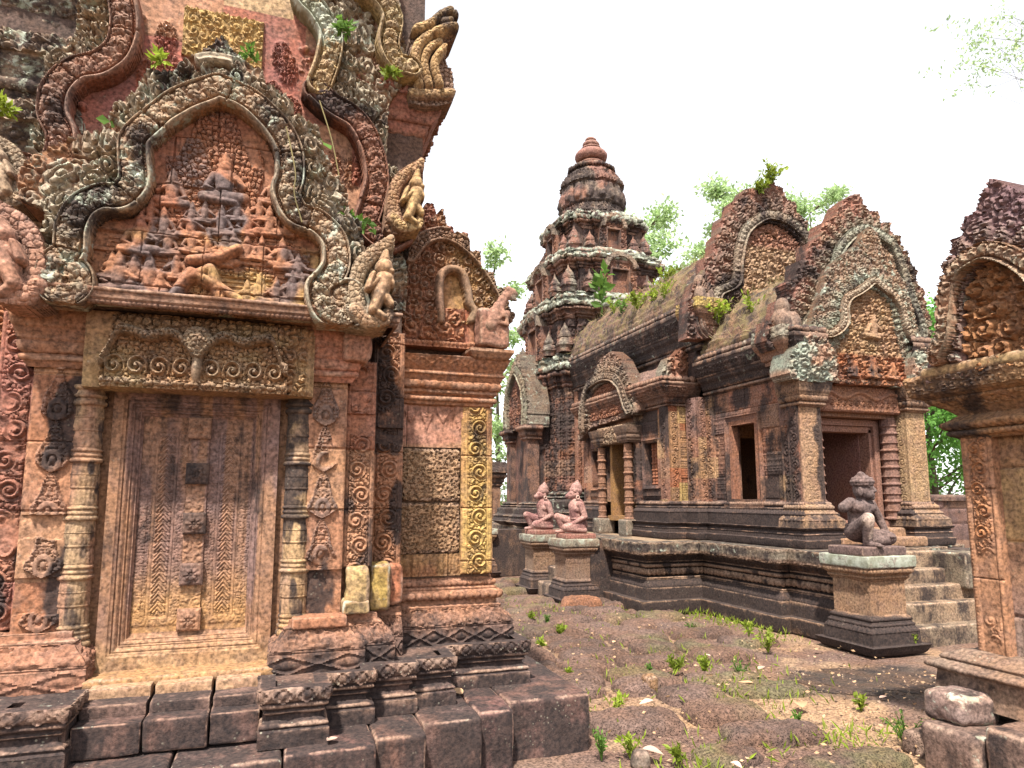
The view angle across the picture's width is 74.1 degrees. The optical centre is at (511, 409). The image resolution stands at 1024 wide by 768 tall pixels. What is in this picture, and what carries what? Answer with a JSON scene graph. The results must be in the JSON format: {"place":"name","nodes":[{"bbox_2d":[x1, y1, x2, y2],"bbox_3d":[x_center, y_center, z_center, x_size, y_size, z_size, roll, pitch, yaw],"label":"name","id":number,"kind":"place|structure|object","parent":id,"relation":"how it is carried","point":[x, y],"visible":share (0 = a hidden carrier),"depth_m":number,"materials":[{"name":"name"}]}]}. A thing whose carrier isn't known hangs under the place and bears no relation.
{"place":"outdoors","nodes":[
{"label":"outdoors","id":0,"kind":"place"},
{"bbox_2d":[492,137,664,527],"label":"tower","id":1,"kind":"structure","parent":0,"point":[588,230],"depth_m":14.85,"materials":[{"name":"stone"}]},
{"bbox_2d":[568,249,783,353],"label":"roof grass","id":2,"kind":"structure","parent":0,"point":[691,262],"depth_m":10.94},
{"bbox_2d":[508,600,933,767],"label":"grass","id":3,"kind":"structure","parent":0,"point":[827,735],"depth_m":4.98,"materials":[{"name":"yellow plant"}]},
{"bbox_2d":[422,0,1023,500],"label":"sky","id":4,"kind":"structure","parent":0,"point":[674,93],"materials":[{"name":"white"}]},
{"bbox_2d":[492,557,977,767],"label":"ground","id":5,"kind":"structure","parent":0,"point":[836,714],"depth_m":4.98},
{"bbox_2d":[0,0,589,767],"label":"shrine","id":6,"kind":"object","parent":5,"relation":"on","point":[244,466],"visible":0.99,"depth_m":3.82,"materials":[{"name":"stone"}]},
{"bbox_2d":[0,89,21,120],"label":"crevice plant","id":7,"kind":"object","parent":6,"relation":"on","point":[7,111],"visible":1,"depth_m":3.82,"materials":[{"name":"green plant"}]},
{"bbox_2d":[96,115,114,127],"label":"green leaf","id":8,"kind":"object","parent":6,"relation":"attached to","point":[103,119],"visible":1,"depth_m":3.50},
{"bbox_2d":[145,43,172,68],"bbox_3d":[-1.927,-1.925,3.683,0.139,0.135,0.163,1,-8,-8],"label":"crevice plant","id":9,"kind":"object","parent":6,"relation":"on","point":[159,56],"visible":1,"depth_m":3.70,"materials":[{"name":"green plant"}]},
{"bbox_2d":[130,417,254,633],"bbox_3d":[-1.803,0.640,3.857,0.583,1.193,0.112,3,-8,-19],"label":"door leaf","id":10,"kind":"structure","parent":6,"relation":"in","point":[191,563],"depth_m":3.85,"materials":[{"name":"stone"}]},
{"bbox_2d":[238,41,260,62],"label":"crevice plant","id":11,"kind":"object","parent":6,"relation":"on","point":[245,54],"visible":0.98,"depth_m":3.98,"materials":[{"name":"green plant"}]},
{"bbox_2d":[285,126,302,221],"bbox_3d":[-1.203,-1.300,3.743,0.112,0.542,0.008,3,-8,-19],"label":"root","id":12,"kind":"object","parent":6,"relation":"hanging from","point":[295,173],"visible":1,"depth_m":3.74,"materials":[{"name":"brown plant"}]},
{"bbox_2d":[319,100,339,177],"bbox_3d":[-1.084,-1.544,4.147,0.211,0.706,0.008,3,-8,-19],"label":"root","id":13,"kind":"object","parent":6,"relation":"hanging from","point":[330,137],"visible":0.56,"depth_m":4.15,"materials":[{"name":"brown plant"}]},
{"bbox_2d":[329,14,357,41],"bbox_3d":[-1.113,-2.507,4.405,0.191,0.151,0.222,-4,-8,26],"label":"crevice plant","id":14,"kind":"object","parent":6,"relation":"attached to","point":[341,25],"visible":1,"depth_m":4.43,"materials":[{"name":"green plant"}]},
{"bbox_2d":[337,205,376,234],"bbox_3d":[-1.022,-1.143,4.163,0.276,0.178,0.330,-6,-9,36],"label":"crevice plant","id":15,"kind":"object","parent":6,"relation":"on","point":[370,223],"visible":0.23,"depth_m":4.18,"materials":[{"name":"green plant"}]},
{"bbox_2d":[379,62,403,81],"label":"crevice plant","id":16,"kind":"object","parent":6,"relation":"attached to","point":[393,71],"visible":1,"depth_m":4.47,"materials":[{"name":"green plant"}]},
{"bbox_2d":[494,581,515,588],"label":"paving slab","id":17,"kind":"structure","parent":5,"relation":"on","point":[500,585],"depth_m":11.58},
{"bbox_2d":[500,577,519,583],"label":"paving slab","id":18,"kind":"structure","parent":5,"relation":"on","point":[514,580],"depth_m":12.04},
{"bbox_2d":[501,586,528,595],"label":"paving slab","id":19,"kind":"structure","parent":5,"relation":"on","point":[519,590],"depth_m":10.79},
{"bbox_2d":[513,621,528,630],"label":"paving slab","id":20,"kind":"structure","parent":5,"relation":"on","point":[517,626],"depth_m":7.91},
{"bbox_2d":[505,595,537,602],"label":"paving slab","id":21,"kind":"structure","parent":5,"relation":"on","point":[517,598],"depth_m":10.01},
{"bbox_2d":[510,613,536,623],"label":"paving slab","id":22,"kind":"structure","parent":5,"relation":"on","point":[525,618],"depth_m":8.33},
{"bbox_2d":[505,605,554,615],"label":"paving slab","id":23,"kind":"structure","parent":5,"relation":"on","point":[524,610],"depth_m":8.87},
{"bbox_2d":[519,624,557,638],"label":"paving slab","id":24,"kind":"structure","parent":5,"relation":"on","point":[531,630],"depth_m":7.50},
{"bbox_2d":[517,602,559,609],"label":"paving slab","id":25,"kind":"structure","parent":5,"relation":"on","point":[552,604],"depth_m":9.33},
{"bbox_2d":[522,596,555,604],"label":"paving slab","id":26,"kind":"structure","parent":5,"relation":"on","point":[536,600],"depth_m":9.75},
{"bbox_2d":[535,635,547,646],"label":"weed","id":27,"kind":"object","parent":5,"relation":"on","point":[541,642],"visible":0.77,"depth_m":6.82,"materials":[{"name":"green plant"}]},
{"bbox_2d":[527,647,556,663],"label":"paving slab","id":28,"kind":"structure","parent":5,"relation":"on","point":[538,654],"depth_m":6.27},
{"bbox_2d":[537,660,558,670],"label":"paving slab","id":29,"kind":"structure","parent":5,"relation":"on","point":[550,665],"depth_m":5.91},
{"bbox_2d":[539,611,573,617],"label":"paving slab","id":30,"kind":"structure","parent":5,"relation":"on","point":[551,613],"depth_m":8.57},
{"bbox_2d":[556,623,567,633],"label":"weed","id":31,"kind":"object","parent":5,"relation":"on","point":[560,629],"visible":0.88,"depth_m":7.48,"materials":[{"name":"green plant"}]},
{"bbox_2d":[536,632,590,646],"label":"paving slab","id":32,"kind":"structure","parent":5,"relation":"on","point":[561,636],"depth_m":7.22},
{"bbox_2d":[536,614,595,626],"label":"paving slab","id":33,"kind":"structure","parent":5,"relation":"on","point":[568,619],"depth_m":8.14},
{"bbox_2d":[557,605,587,611],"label":"paving slab","id":34,"kind":"structure","parent":5,"relation":"on","point":[574,608],"depth_m":9.07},
{"bbox_2d":[547,638,607,653],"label":"paving slab","id":35,"kind":"structure","parent":5,"relation":"on","point":[566,644],"depth_m":6.87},
{"bbox_2d":[552,668,605,686],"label":"paving slab","id":36,"kind":"structure","parent":5,"relation":"on","point":[588,674],"depth_m":5.53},
{"bbox_2d":[560,595,602,606],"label":"paving slab","id":37,"kind":"structure","parent":5,"relation":"on","point":[584,600],"depth_m":9.17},
{"bbox_2d":[558,657,613,673],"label":"paving slab","id":38,"kind":"structure","parent":5,"relation":"on","point":[592,664],"depth_m":6.04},
{"bbox_2d":[566,680,606,699],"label":"paving slab","id":39,"kind":"structure","parent":5,"relation":"on","point":[592,687],"depth_m":5.24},
{"bbox_2d":[564,621,613,633],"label":"paving slab","id":40,"kind":"structure","parent":5,"relation":"on","point":[580,627],"depth_m":7.77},
{"bbox_2d":[558,646,629,661],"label":"paving slab","id":41,"kind":"structure","parent":5,"relation":"on","point":[601,652],"depth_m":6.47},
{"bbox_2d":[592,726,608,760],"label":"weed","id":42,"kind":"object","parent":5,"relation":"on","point":[601,746],"visible":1,"depth_m":3.94,"materials":[{"name":"green plant"}]},
{"bbox_2d":[579,605,625,617],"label":"paving slab","id":43,"kind":"structure","parent":5,"relation":"on","point":[592,612],"depth_m":8.76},
{"bbox_2d":[603,600,626,610],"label":"paving slab","id":44,"kind":"structure","parent":5,"relation":"on","point":[614,603],"depth_m":9.28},
{"bbox_2d":[595,612,635,624],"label":"paving slab","id":45,"kind":"structure","parent":5,"relation":"on","point":[613,618],"depth_m":8.31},
{"bbox_2d":[590,624,646,640],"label":"paving slab","id":46,"kind":"structure","parent":5,"relation":"on","point":[605,631],"depth_m":7.48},
{"bbox_2d":[610,689,628,707],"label":"weed","id":47,"kind":"object","parent":5,"relation":"on","point":[619,700],"visible":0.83,"depth_m":4.85,"materials":[{"name":"green plant"}]},
{"bbox_2d":[613,731,645,758],"bbox_3d":[0.677,1.953,3.941,0.174,0.160,0.180,3,-8,-19],"label":"weed","id":48,"kind":"object","parent":5,"relation":"on","point":[628,740],"visible":0.94,"depth_m":3.94,"materials":[{"name":"green plant"}]},
{"bbox_2d":[602,665,657,681],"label":"paving slab","id":49,"kind":"structure","parent":5,"relation":"on","point":[617,673],"depth_m":5.77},
{"bbox_2d":[626,609,636,615],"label":"paving slab","id":50,"kind":"structure","parent":5,"relation":"on","point":[631,611],"depth_m":8.95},
{"bbox_2d":[589,706,687,738],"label":"paving slab","id":51,"kind":"structure","parent":5,"relation":"on","point":[637,722],"depth_m":4.38,"materials":[{"name":"stone"}]},
{"bbox_2d":[608,629,668,646],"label":"paving slab","id":52,"kind":"structure","parent":5,"relation":"on","point":[624,638],"depth_m":7.15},
{"bbox_2d":[630,748,650,767],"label":"rubble stone","id":53,"kind":"object","parent":5,"relation":"on","point":[640,758],"visible":1,"depth_m":3.80,"materials":[{"name":"stone"}]},
{"bbox_2d":[620,617,671,628],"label":"paving slab","id":54,"kind":"structure","parent":5,"relation":"on","point":[646,622],"depth_m":7.99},
{"bbox_2d":[611,671,682,697],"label":"paving slab","id":55,"kind":"structure","parent":5,"relation":"on","point":[635,686],"depth_m":5.33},
{"bbox_2d":[641,673,657,690],"bbox_3d":[1.085,2.157,5.338,0.122,0.155,0.117,3,-8,-19],"label":"rubble stone","id":56,"kind":"object","parent":5,"relation":"on","point":[650,680],"visible":0.75,"depth_m":5.30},
{"bbox_2d":[643,745,663,754],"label":"fallen leaf","id":57,"kind":"object","parent":5,"relation":"on","point":[652,748],"visible":0.86,"depth_m":3.91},
{"bbox_2d":[628,638,679,654],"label":"paving slab","id":58,"kind":"structure","parent":5,"relation":"on","point":[638,646],"depth_m":6.70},
{"bbox_2d":[615,651,693,670],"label":"paving slab","id":59,"kind":"structure","parent":5,"relation":"on","point":[658,662],"depth_m":6.17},
{"bbox_2d":[635,609,685,621],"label":"paving slab","id":60,"kind":"structure","parent":5,"relation":"on","point":[669,614],"depth_m":8.53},
{"bbox_2d":[662,741,688,767],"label":"weed","id":61,"kind":"object","parent":5,"relation":"on","point":[675,752],"visible":1,"depth_m":3.83,"materials":[{"name":"green plant"}]},
{"bbox_2d":[664,653,688,672],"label":"weed","id":62,"kind":"object","parent":5,"relation":"on","point":[673,664],"visible":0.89,"depth_m":5.86,"materials":[{"name":"green plant"}]},
{"bbox_2d":[652,621,704,635],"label":"paving slab","id":63,"kind":"structure","parent":5,"relation":"on","point":[670,628],"depth_m":7.68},
{"bbox_2d":[656,681,725,707],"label":"paving slab","id":64,"kind":"structure","parent":5,"relation":"on","point":[696,689],"depth_m":5.08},
{"bbox_2d":[674,638,719,651],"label":"paving slab","id":65,"kind":"structure","parent":5,"relation":"on","point":[689,644],"depth_m":6.88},
{"bbox_2d":[670,626,731,640],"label":"paving slab","id":66,"kind":"structure","parent":5,"relation":"on","point":[699,632],"depth_m":7.38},
{"bbox_2d":[696,653,713,670],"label":"weed","id":67,"kind":"object","parent":5,"relation":"on","point":[702,662],"visible":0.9,"depth_m":5.82,"materials":[{"name":"green plant"}]},
{"bbox_2d":[687,643,757,663],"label":"paving slab","id":68,"kind":"structure","parent":5,"relation":"on","point":[727,652],"depth_m":6.44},
{"bbox_2d":[682,668,766,687],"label":"paving slab","id":69,"kind":"structure","parent":5,"relation":"on","point":[725,674],"depth_m":5.62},
{"bbox_2d":[680,697,769,728],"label":"paving slab","id":70,"kind":"structure","parent":5,"relation":"on","point":[724,710],"depth_m":4.62,"materials":[{"name":"stone"}]},
{"bbox_2d":[517,604,935,767],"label":"leaf litter","id":71,"kind":"object","parent":5,"relation":"on","point":[772,747],"visible":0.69,"depth_m":5.24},
{"bbox_2d":[691,740,763,767],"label":"paving slab","id":72,"kind":"structure","parent":5,"relation":"on","point":[727,752],"depth_m":3.90,"materials":[{"name":"stone"}]},
{"bbox_2d":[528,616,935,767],"bbox_3d":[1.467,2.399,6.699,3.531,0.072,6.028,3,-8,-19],"label":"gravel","id":73,"kind":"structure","parent":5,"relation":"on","point":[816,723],"depth_m":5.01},
{"bbox_2d":[490,521,977,657],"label":"terrace","id":74,"kind":"structure","parent":5,"relation":"on","point":[877,606],"depth_m":7.92,"materials":[{"name":"stone"}]},
{"bbox_2d":[523,482,556,534],"bbox_3d":[0.487,1.639,11.345,0.541,0.866,0.457,4,-8,-26],"label":"monkey statue","id":75,"kind":"object","parent":74,"relation":"on","point":[540,521],"visible":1,"depth_m":11.25,"materials":[{"name":"stone"}]},
{"bbox_2d":[553,480,595,538],"bbox_3d":[0.918,1.480,10.133,0.540,0.867,0.457,3,-8,-19],"label":"monkey statue","id":76,"kind":"object","parent":74,"relation":"on","point":[574,522],"visible":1,"depth_m":10.02,"materials":[{"name":"stone"}]},
{"bbox_2d":[568,182,956,549],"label":"hall","id":77,"kind":"structure","parent":74,"relation":"on","point":[789,416],"depth_m":9.09,"materials":[{"name":"stone"}]},
{"bbox_2d":[588,259,615,316],"bbox_3d":[1.829,-2.420,13.701,0.578,1.276,0.431,3,-8,-19],"label":"roof plant","id":78,"kind":"object","parent":77,"relation":"on","point":[601,282],"visible":0.91,"depth_m":13.64,"materials":[{"name":"green plant"}]},
{"bbox_2d":[607,294,621,313],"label":"roof plant","id":79,"kind":"object","parent":77,"relation":"on","point":[611,305],"visible":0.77,"depth_m":12.98,"materials":[{"name":"green plant"}]},
{"bbox_2d":[612,298,627,312],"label":"roof plant","id":80,"kind":"object","parent":77,"relation":"on","point":[622,304],"visible":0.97,"depth_m":12.36,"materials":[{"name":"green plant"}]},
{"bbox_2d":[624,290,649,309],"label":"roof plant","id":81,"kind":"object","parent":77,"relation":"on","point":[634,298],"visible":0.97,"depth_m":11.62,"materials":[{"name":"green plant"}]},
{"bbox_2d":[643,439,660,495],"bbox_3d":[2.268,0.869,10.466,0.280,0.910,0.560,3,-8,-19],"label":"window","id":82,"kind":"structure","parent":77,"relation":"in","point":[657,492],"depth_m":10.51,"materials":[{"name":"stone"}]},
{"bbox_2d":[647,285,657,300],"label":"roof plant","id":83,"kind":"object","parent":77,"relation":"on","point":[653,294],"visible":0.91,"depth_m":11.16,"materials":[{"name":"green plant"}]},
{"bbox_2d":[648,278,676,298],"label":"roof plant","id":84,"kind":"object","parent":77,"relation":"on","point":[664,287],"visible":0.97,"depth_m":10.79,"materials":[{"name":"green plant"}]},
{"bbox_2d":[656,265,681,280],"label":"roof plant","id":85,"kind":"object","parent":77,"relation":"on","point":[669,271],"visible":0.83,"depth_m":11.49,"materials":[{"name":"green plant"}]},
{"bbox_2d":[705,298,732,323],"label":"roof plant","id":86,"kind":"object","parent":77,"relation":"on","point":[723,307],"visible":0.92,"depth_m":9.71,"materials":[{"name":"green plant"}]},
{"bbox_2d":[724,417,765,509],"bbox_3d":[3.133,0.725,9.068,0.160,1.190,0.820,3,-8,-19],"label":"window","id":87,"kind":"structure","parent":77,"relation":"in","point":[733,426],"depth_m":9.26,"materials":[{"name":"stone"}]},
{"bbox_2d":[741,289,765,312],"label":"roof plant","id":88,"kind":"object","parent":77,"relation":"on","point":[748,301],"visible":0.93,"depth_m":9.19,"materials":[{"name":"green plant"}]},
{"bbox_2d":[753,173,771,193],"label":"roof plant","id":89,"kind":"object","parent":77,"relation":"on","point":[758,184],"visible":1,"depth_m":10.31,"materials":[{"name":"green plant"}]},
{"bbox_2d":[755,158,788,183],"bbox_3d":[3.985,-3.645,10.435,0.472,0.356,0.471,-5,-9,32],"label":"roof plant","id":90,"kind":"object","parent":77,"relation":"on","point":[771,173],"visible":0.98,"depth_m":10.40,"materials":[{"name":"green plant"}]},
{"bbox_2d":[828,471,905,556],"bbox_3d":[3.671,1.062,7.008,0.620,0.848,0.494,3,-8,-19],"label":"guardian statue","id":91,"kind":"object","parent":74,"relation":"on","point":[864,514],"visible":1,"depth_m":6.96,"materials":[{"name":"stone"}]},
{"bbox_2d":[730,658,750,671],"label":"weed","id":92,"kind":"object","parent":5,"relation":"on","point":[739,667],"visible":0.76,"depth_m":5.73,"materials":[{"name":"green plant"}]},
{"bbox_2d":[740,619,754,636],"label":"weed","id":93,"kind":"object","parent":5,"relation":"on","point":[750,626],"visible":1,"depth_m":6.12,"materials":[{"name":"green plant"}]},
{"bbox_2d":[716,633,780,648],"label":"paving slab","id":94,"kind":"structure","parent":5,"relation":"on","point":[735,639],"depth_m":7.01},
{"bbox_2d":[722,679,811,699],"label":"paving slab","id":95,"kind":"structure","parent":5,"relation":"on","point":[764,686],"depth_m":5.25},
{"bbox_2d":[752,625,781,652],"bbox_3d":[2.507,2.271,6.716,0.238,0.254,0.259,1,-8,-5],"label":"weed","id":96,"kind":"object","parent":5,"relation":"on","point":[768,640],"visible":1,"depth_m":6.68,"materials":[{"name":"green plant"}]},
{"bbox_2d":[718,718,831,747],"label":"paving slab","id":97,"kind":"structure","parent":5,"relation":"on","point":[753,733],"depth_m":4.20,"materials":[{"name":"stone"}]},
{"bbox_2d":[790,709,801,719],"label":"weed","id":98,"kind":"object","parent":5,"relation":"on","point":[798,716],"visible":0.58,"depth_m":4.50,"materials":[{"name":"green plant"}]},
{"bbox_2d":[794,701,806,707],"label":"fallen leaf","id":99,"kind":"object","parent":5,"relation":"on","point":[802,704],"visible":1,"depth_m":4.84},
{"bbox_2d":[784,746,913,767],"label":"paving slab","id":100,"kind":"structure","parent":5,"relation":"on","point":[872,757],"depth_m":3.77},
{"bbox_2d":[783,668,935,695],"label":"damp ground","id":101,"kind":"structure","parent":5,"relation":"on","point":[864,684],"depth_m":5.66,"materials":[{"name":"soil"}]},
{"bbox_2d":[851,691,867,711],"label":"weed","id":102,"kind":"object","parent":5,"relation":"on","point":[860,702],"visible":1,"depth_m":4.84,"materials":[{"name":"green plant"}]},
{"bbox_2d":[879,709,922,740],"bbox_3d":[2.372,1.948,4.148,0.172,0.223,0.260,3,-8,-19],"label":"weed","id":103,"kind":"object","parent":5,"relation":"on","point":[902,723],"visible":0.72,"depth_m":4.15,"materials":[{"name":"green plant"}]},
{"bbox_2d":[902,723,924,758],"bbox_3d":[2.480,1.995,4.068,0.265,0.194,0.195,3,-8,-19],"label":"rubble stone","id":104,"kind":"object","parent":5,"relation":"on","point":[913,735],"visible":0.35,"depth_m":4.02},
{"label":"earth","id":105,"kind":"structure","parent":0,"visible":0},
{"bbox_2d":[492,462,506,518],"bbox_3d":[-1.122,2.595,20.215,1.732,3.153,1.754,3,-8,-19],"label":"shrine","id":106,"kind":"object","parent":105,"relation":"on","point":[499,472],"visible":0.16,"depth_m":19.76,"materials":[{"name":"stone"}]},
{"bbox_2d":[482,235,529,504],"bbox_3d":[-0.400,-0.799,25.381,3.311,11.212,3.569,-1,-8,5],"label":"tree","id":107,"kind":"object","parent":105,"relation":"on","point":[497,423],"visible":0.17,"depth_m":25.37,"materials":[{"name":"green plant"}]},
{"bbox_2d":[645,234,664,257],"bbox_3d":[3.662,-0.992,26.526,5.093,11.900,5.433,3,-8,-19],"label":"tree","id":108,"kind":"object","parent":105,"relation":"on","point":[653,249],"visible":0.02,"depth_m":26.51,"materials":[{"name":"green plant"}]},
{"bbox_2d":[624,193,692,284],"bbox_3d":[4.584,-2.131,28.700,6.303,14.727,6.759,5,-9,-34],"label":"tree","id":109,"kind":"object","parent":105,"relation":"on","point":[659,220],"visible":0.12,"depth_m":28.72,"materials":[{"name":"green plant"}]},
{"bbox_2d":[674,171,810,262],"bbox_3d":[11.497,-3.074,31.885,5.222,17.427,5.825,6,-10,-40],"label":"tree","id":110,"kind":"object","parent":105,"relation":"on","point":[718,191],"visible":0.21,"depth_m":32.73,"materials":[{"name":"green plant"}]},
{"bbox_2d":[795,183,853,227],"bbox_3d":[15.412,-2.830,32.754,4.124,17.163,5.071,-6,-10,40],"label":"tree","id":111,"kind":"object","parent":105,"relation":"on","point":[833,194],"visible":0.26,"depth_m":33.29,"materials":[{"name":"green plant"}]},
{"bbox_2d":[924,408,963,494],"bbox_3d":[19.177,1.229,31.938,9.446,8.905,10.446,3,-8,-19],"label":"tree","id":112,"kind":"object","parent":105,"relation":"on","point":[940,487],"visible":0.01,"depth_m":31.10,"materials":[{"name":"green plant"}]},
{"bbox_2d":[924,292,965,494],"bbox_3d":[16.269,0.103,26.751,7.564,9.790,8.340,-7,-10,42],"label":"tree","id":113,"kind":"object","parent":105,"relation":"on","point":[931,420],"visible":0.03,"depth_m":25.06,"materials":[{"name":"green plant"}]},
{"bbox_2d":[930,494,969,547],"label":"enclosure wall","id":114,"kind":"structure","parent":105,"relation":"on","point":[953,507],"depth_m":18.12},
{"bbox_2d":[902,179,1023,767],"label":"side building","id":115,"kind":"structure","parent":105,"relation":"on","point":[971,376],"depth_m":3.88,"materials":[{"name":"stone"}]},
{"bbox_2d":[918,0,1023,104],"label":"tree","id":116,"kind":"object","parent":105,"relation":"on","point":[1015,45],"visible":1,"depth_m":18.94,"materials":[{"name":"green plant"}]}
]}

